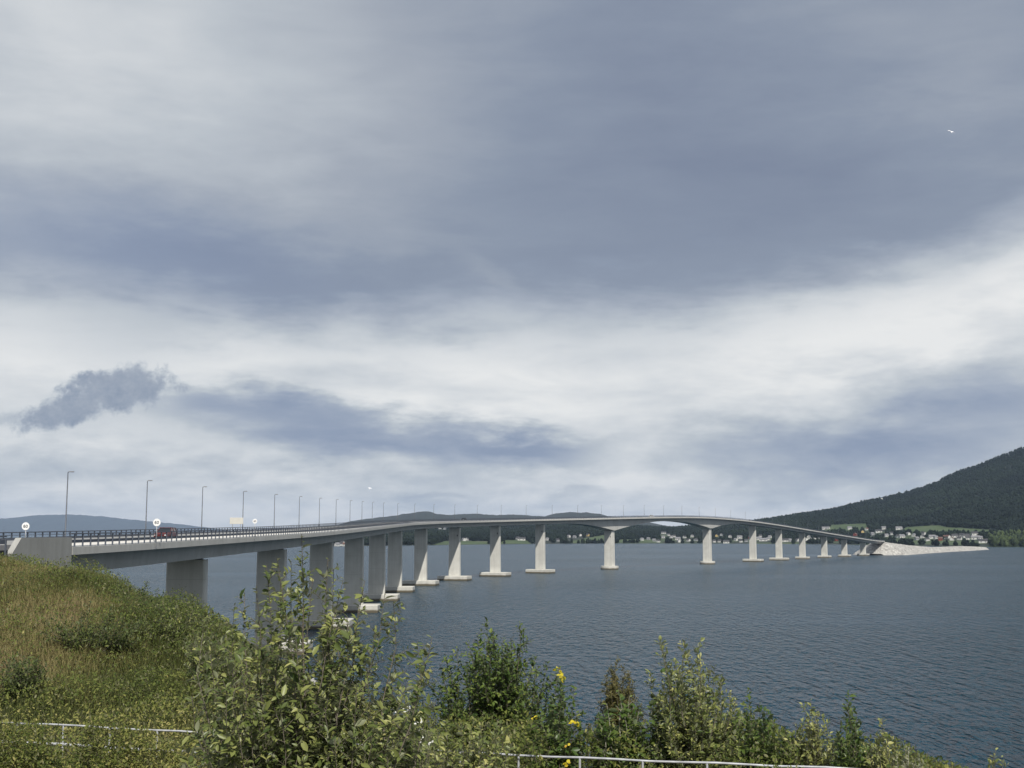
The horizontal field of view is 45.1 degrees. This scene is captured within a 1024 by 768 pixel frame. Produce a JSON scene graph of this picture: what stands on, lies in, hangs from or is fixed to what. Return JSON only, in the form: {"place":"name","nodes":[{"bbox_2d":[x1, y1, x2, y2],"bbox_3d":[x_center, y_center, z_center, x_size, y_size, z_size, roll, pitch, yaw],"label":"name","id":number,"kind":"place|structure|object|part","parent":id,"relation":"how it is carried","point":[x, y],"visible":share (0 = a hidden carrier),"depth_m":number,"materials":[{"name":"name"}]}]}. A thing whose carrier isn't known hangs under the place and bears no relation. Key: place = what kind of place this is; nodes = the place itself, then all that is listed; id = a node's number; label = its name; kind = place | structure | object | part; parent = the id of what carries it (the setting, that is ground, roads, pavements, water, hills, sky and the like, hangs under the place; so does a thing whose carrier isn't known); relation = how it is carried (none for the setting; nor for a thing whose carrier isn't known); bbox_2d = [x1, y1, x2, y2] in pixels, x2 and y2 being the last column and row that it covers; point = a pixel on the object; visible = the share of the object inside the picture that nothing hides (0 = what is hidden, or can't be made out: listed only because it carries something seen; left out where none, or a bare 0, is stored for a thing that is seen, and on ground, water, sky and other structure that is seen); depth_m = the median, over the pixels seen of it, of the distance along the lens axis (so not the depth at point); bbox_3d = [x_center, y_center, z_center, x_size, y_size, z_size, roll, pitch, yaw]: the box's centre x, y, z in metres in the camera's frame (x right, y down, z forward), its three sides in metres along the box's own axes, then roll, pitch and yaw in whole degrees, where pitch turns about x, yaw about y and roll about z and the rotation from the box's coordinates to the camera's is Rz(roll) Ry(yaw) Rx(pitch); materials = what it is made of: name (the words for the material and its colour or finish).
{"place":"outdoors","nodes":[
{"label":"outdoors","id":0,"kind":"place"},
{"bbox_2d":[0,548,8,555],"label":"road","id":1,"kind":"structure","parent":0,"point":[1,550],"depth_m":91.19,"materials":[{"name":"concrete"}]},
{"bbox_2d":[22,522,29,537],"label":"speed limit sign","id":2,"kind":"object","parent":1,"relation":"on","point":[25,526],"visible":0.97,"depth_m":95.78,"materials":[{"name":"metal"}]},
{"bbox_2d":[0,514,229,534],"bbox_3d":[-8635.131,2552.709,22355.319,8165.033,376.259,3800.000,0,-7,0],"label":"blue mountains","id":3,"kind":"structure","parent":0,"point":[84,523],"depth_m":21370.07,"materials":[{"name":"blue"}]},
{"bbox_2d":[0,554,499,767],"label":"ground","id":4,"kind":"structure","parent":0,"point":[67,750],"depth_m":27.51,"materials":[{"name":"green plant"}]},
{"bbox_2d":[0,536,6,554],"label":"guardrail","id":5,"kind":"object","parent":4,"relation":"on","point":[4,542],"visible":0.79,"depth_m":90.33,"materials":[{"name":"metal"}]},
{"bbox_2d":[0,653,49,703],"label":"bank bush","id":6,"kind":"object","parent":4,"relation":"on","point":[21,677],"visible":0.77,"depth_m":28.70,"materials":[{"name":"green plant"}]},
{"bbox_2d":[6,537,75,568],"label":"abutment","id":7,"kind":"object","parent":4,"relation":"on","point":[54,548],"visible":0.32,"depth_m":97.44,"materials":[{"name":"concrete"}]},
{"bbox_2d":[29,566,93,582],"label":"bank bush","id":8,"kind":"object","parent":4,"relation":"on","point":[59,574],"visible":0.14,"depth_m":41.32,"materials":[{"name":"green plant"}]},
{"bbox_2d":[38,600,142,656],"bbox_3d":[-11.233,6.543,32.990,2.874,1.502,1.730,0,-7,0],"label":"bank bush","id":9,"kind":"object","parent":4,"relation":"on","point":[119,643],"visible":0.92,"depth_m":32.72,"materials":[{"name":"green plant"}]},
{"bbox_2d":[93,576,171,603],"bbox_3d":[-12.368,6.811,39.480,3.250,1.339,1.796,0,-7,0],"label":"bank bush","id":10,"kind":"object","parent":4,"relation":"on","point":[138,592],"visible":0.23,"depth_m":39.54,"materials":[{"name":"green plant"}]},
{"bbox_2d":[119,604,222,642],"bbox_3d":[-9.608,6.865,34.928,3.113,1.375,1.799,0,-7,0],"label":"bank bush","id":11,"kind":"object","parent":4,"relation":"on","point":[172,625],"visible":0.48,"depth_m":34.56,"materials":[{"name":"green plant"}]},
{"bbox_2d":[170,607,216,622],"bbox_3d":[-9.601,7.100,36.911,1.450,0.934,1.760,0,-7,0],"label":"bank bush","id":12,"kind":"object","parent":4,"relation":"on","point":[198,614],"visible":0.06,"depth_m":36.76,"materials":[{"name":"green plant"}]},
{"bbox_2d":[183,630,249,686],"bbox_3d":[-7.348,6.812,30.357,1.909,1.632,1.787,0,-7,0],"label":"bank bush","id":13,"kind":"object","parent":4,"relation":"on","point":[191,656],"visible":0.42,"depth_m":30.15,"materials":[{"name":"green plant"}]},
{"bbox_2d":[0,709,433,767],"bbox_3d":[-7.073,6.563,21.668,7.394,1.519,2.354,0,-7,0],"label":"undergrowth","id":14,"kind":"object","parent":4,"relation":"on","point":[37,733],"visible":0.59,"depth_m":21.50,"materials":[{"name":"green plant"}]},
{"bbox_2d":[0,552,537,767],"bbox_3d":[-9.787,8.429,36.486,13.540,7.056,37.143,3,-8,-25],"label":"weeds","id":15,"kind":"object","parent":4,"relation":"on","point":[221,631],"visible":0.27,"depth_m":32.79,"materials":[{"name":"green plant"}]},
{"bbox_2d":[175,534,442,767],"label":"willow shrub","id":16,"kind":"object","parent":4,"relation":"on","point":[329,736],"visible":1,"depth_m":10.34,"materials":[{"name":"green plant"}]},
{"bbox_2d":[364,721,445,767],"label":"grey leaved shrub","id":17,"kind":"object","parent":4,"relation":"on","point":[428,760],"visible":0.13,"depth_m":15.14,"materials":[{"name":"green plant"}]},
{"bbox_2d":[386,700,437,767],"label":"flowering plant","id":18,"kind":"object","parent":4,"relation":"on","point":[422,753],"visible":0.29,"depth_m":14.14,"materials":[{"name":"green plant"}]},
{"bbox_2d":[1,722,845,767],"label":"pipe railing","id":19,"kind":"object","parent":4,"relation":"on","point":[635,760],"visible":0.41,"depth_m":19.90,"materials":[{"name":"metal"}]},
{"bbox_2d":[417,716,516,767],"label":"grey leaved shrub","id":20,"kind":"object","parent":4,"relation":"on","point":[477,761],"visible":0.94,"depth_m":17.08,"materials":[{"name":"green plant"}]},
{"bbox_2d":[430,617,587,766],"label":"green shrub","id":21,"kind":"object","parent":4,"relation":"on","point":[500,688],"visible":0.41,"depth_m":23.90,"materials":[{"name":"green plant"}]},
{"bbox_2d":[526,666,589,767],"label":"yellow leaved sapling","id":22,"kind":"object","parent":4,"relation":"on","point":[561,738],"visible":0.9,"depth_m":21.00,"materials":[{"name":"green plant"}]},
{"bbox_2d":[586,657,646,765],"bbox_3d":[2.266,7.370,26.330,1.406,3.019,1.568,-1,-7,11],"label":"olive bush","id":23,"kind":"object","parent":4,"relation":"on","point":[612,698],"visible":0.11,"depth_m":26.20,"materials":[{"name":"green plant"}]},
{"bbox_2d":[588,690,670,767],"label":"broad leaved sapling","id":24,"kind":"object","parent":4,"relation":"on","point":[608,730],"visible":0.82,"depth_m":21.11,"materials":[{"name":"green plant"}]},
{"bbox_2d":[357,701,968,767],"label":"undergrowth","id":25,"kind":"object","parent":4,"relation":"on","point":[515,735],"visible":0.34,"depth_m":21.29,"materials":[{"name":"green plant"}]},
{"bbox_2d":[645,635,746,767],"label":"willow shrub","id":26,"kind":"object","parent":4,"relation":"on","point":[695,734],"visible":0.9,"depth_m":21.05,"materials":[{"name":"green plant"}]},
{"bbox_2d":[728,687,799,767],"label":"willow shrub","id":27,"kind":"object","parent":4,"relation":"on","point":[752,737],"visible":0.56,"depth_m":21.38,"materials":[{"name":"green plant"}]},
{"bbox_2d":[760,763,803,767],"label":"undergrowth","id":28,"kind":"object","parent":4,"relation":"on","point":[773,766],"visible":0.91,"depth_m":18.42,"materials":[{"name":"green plant"}]},
{"bbox_2d":[780,699,838,766],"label":"willow shrub","id":29,"kind":"object","parent":4,"relation":"on","point":[812,753],"visible":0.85,"depth_m":21.04,"materials":[{"name":"green plant"}]},
{"bbox_2d":[829,690,898,767],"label":"leggy sapling","id":30,"kind":"object","parent":4,"relation":"on","point":[850,756],"visible":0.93,"depth_m":20.30,"materials":[{"name":"green plant"}]},
{"bbox_2d":[859,717,902,767],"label":"leggy sapling","id":31,"kind":"object","parent":4,"relation":"on","point":[882,761],"visible":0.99,"depth_m":19.87,"materials":[{"name":"green plant"}]},
{"bbox_2d":[892,743,928,767],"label":"silvery plant","id":32,"kind":"object","parent":4,"relation":"on","point":[906,759],"visible":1,"depth_m":19.62,"materials":[{"name":"green plant"}]},
{"bbox_2d":[987,748,1008,767],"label":"sprig","id":33,"kind":"object","parent":4,"relation":"on","point":[993,762],"visible":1,"depth_m":18.38,"materials":[{"name":"green plant"}]},
{"bbox_2d":[343,511,675,526],"bbox_3d":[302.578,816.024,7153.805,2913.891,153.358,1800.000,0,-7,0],"label":"distant hills","id":34,"kind":"structure","parent":0,"point":[424,515],"depth_m":6962.67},
{"bbox_2d":[0,535,1023,767],"bbox_3d":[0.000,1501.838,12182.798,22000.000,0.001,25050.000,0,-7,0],"label":"water","id":35,"kind":"structure","parent":0,"point":[924,653],"depth_m":284.38,"materials":[{"name":"blue liquid"}]},
{"bbox_2d":[0,515,884,654],"bbox_3d":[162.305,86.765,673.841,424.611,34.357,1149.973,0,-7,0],"label":"bridge","id":36,"kind":"structure","parent":35,"relation":"in","point":[183,554],"depth_m":308.36,"materials":[{"name":"concrete"}]},
{"bbox_2d":[65,471,73,535],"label":"street lamp","id":37,"kind":"object","parent":36,"relation":"on","point":[66,503],"visible":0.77,"depth_m":136.34,"materials":[{"name":"metal"}]},
{"bbox_2d":[145,480,152,533],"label":"street lamp","id":38,"kind":"object","parent":36,"relation":"on","point":[146,505],"visible":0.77,"depth_m":166.16,"materials":[{"name":"metal"}]},
{"bbox_2d":[153,519,160,547],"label":"speed limit sign","id":39,"kind":"object","parent":36,"relation":"attached to","point":[156,522],"visible":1,"depth_m":127.60,"materials":[{"name":"metal"}]},
{"bbox_2d":[154,527,177,536],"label":"car","id":40,"kind":"object","parent":36,"relation":"on","point":[167,529],"visible":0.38,"depth_m":143.50,"materials":[{"name":"red paint"}]},
{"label":"windows","id":41,"kind":"part","parent":40,"relation":"part of","materials":[{"name":"black glass"}]},
{"bbox_2d":[201,486,206,527],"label":"street lamp","id":42,"kind":"object","parent":36,"relation":"on","point":[202,505],"visible":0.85,"depth_m":196.07,"materials":[{"name":"metal"}]},
{"bbox_2d":[230,518,242,528],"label":"road sign board","id":43,"kind":"object","parent":36,"relation":"attached to","point":[236,521],"visible":0.84,"depth_m":216.06,"materials":[{"name":"metal"}]},
{"bbox_2d":[274,494,277,524],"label":"street lamp","id":44,"kind":"object","parent":36,"relation":"on","point":[274,509],"visible":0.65,"depth_m":255.66,"materials":[{"name":"metal"}]},
{"bbox_2d":[852,542,988,554],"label":"rock causeway","id":45,"kind":"structure","parent":35,"relation":"in","point":[885,548],"depth_m":1265.84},
{"bbox_2d":[0,0,1023,531],"label":"sky","id":46,"kind":"structure","parent":0,"point":[744,259],"materials":[{"name":"grey"}]},
{"bbox_2d":[333,452,1020,546],"bbox_3d":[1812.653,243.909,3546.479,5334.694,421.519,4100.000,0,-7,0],"label":"hills","id":47,"kind":"structure","parent":0,"point":[933,527],"depth_m":2677.55,"materials":[{"name":"green plant"}]},
{"bbox_2d":[331,447,1023,545],"bbox_3d":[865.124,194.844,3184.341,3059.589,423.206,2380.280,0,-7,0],"label":"forest","id":48,"kind":"object","parent":47,"relation":"on","point":[998,487],"visible":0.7,"depth_m":3266.64,"materials":[{"name":"green plant"}]},
{"bbox_2d":[971,535,979,539],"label":"house","id":49,"kind":"structure","parent":47,"relation":"on","point":[974,537],"depth_m":2253.74,"materials":[{"name":"white wood"}]},
{"bbox_2d":[978,539,987,542],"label":"house","id":50,"kind":"structure","parent":47,"relation":"on","point":[982,540],"depth_m":2119.57,"materials":[{"name":"white wood"}]},
{"bbox_2d":[987,529,1023,546],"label":"woodland","id":51,"kind":"object","parent":47,"relation":"on","point":[1012,540],"visible":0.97,"depth_m":2021.43,"materials":[{"name":"green plant"}]}
]}

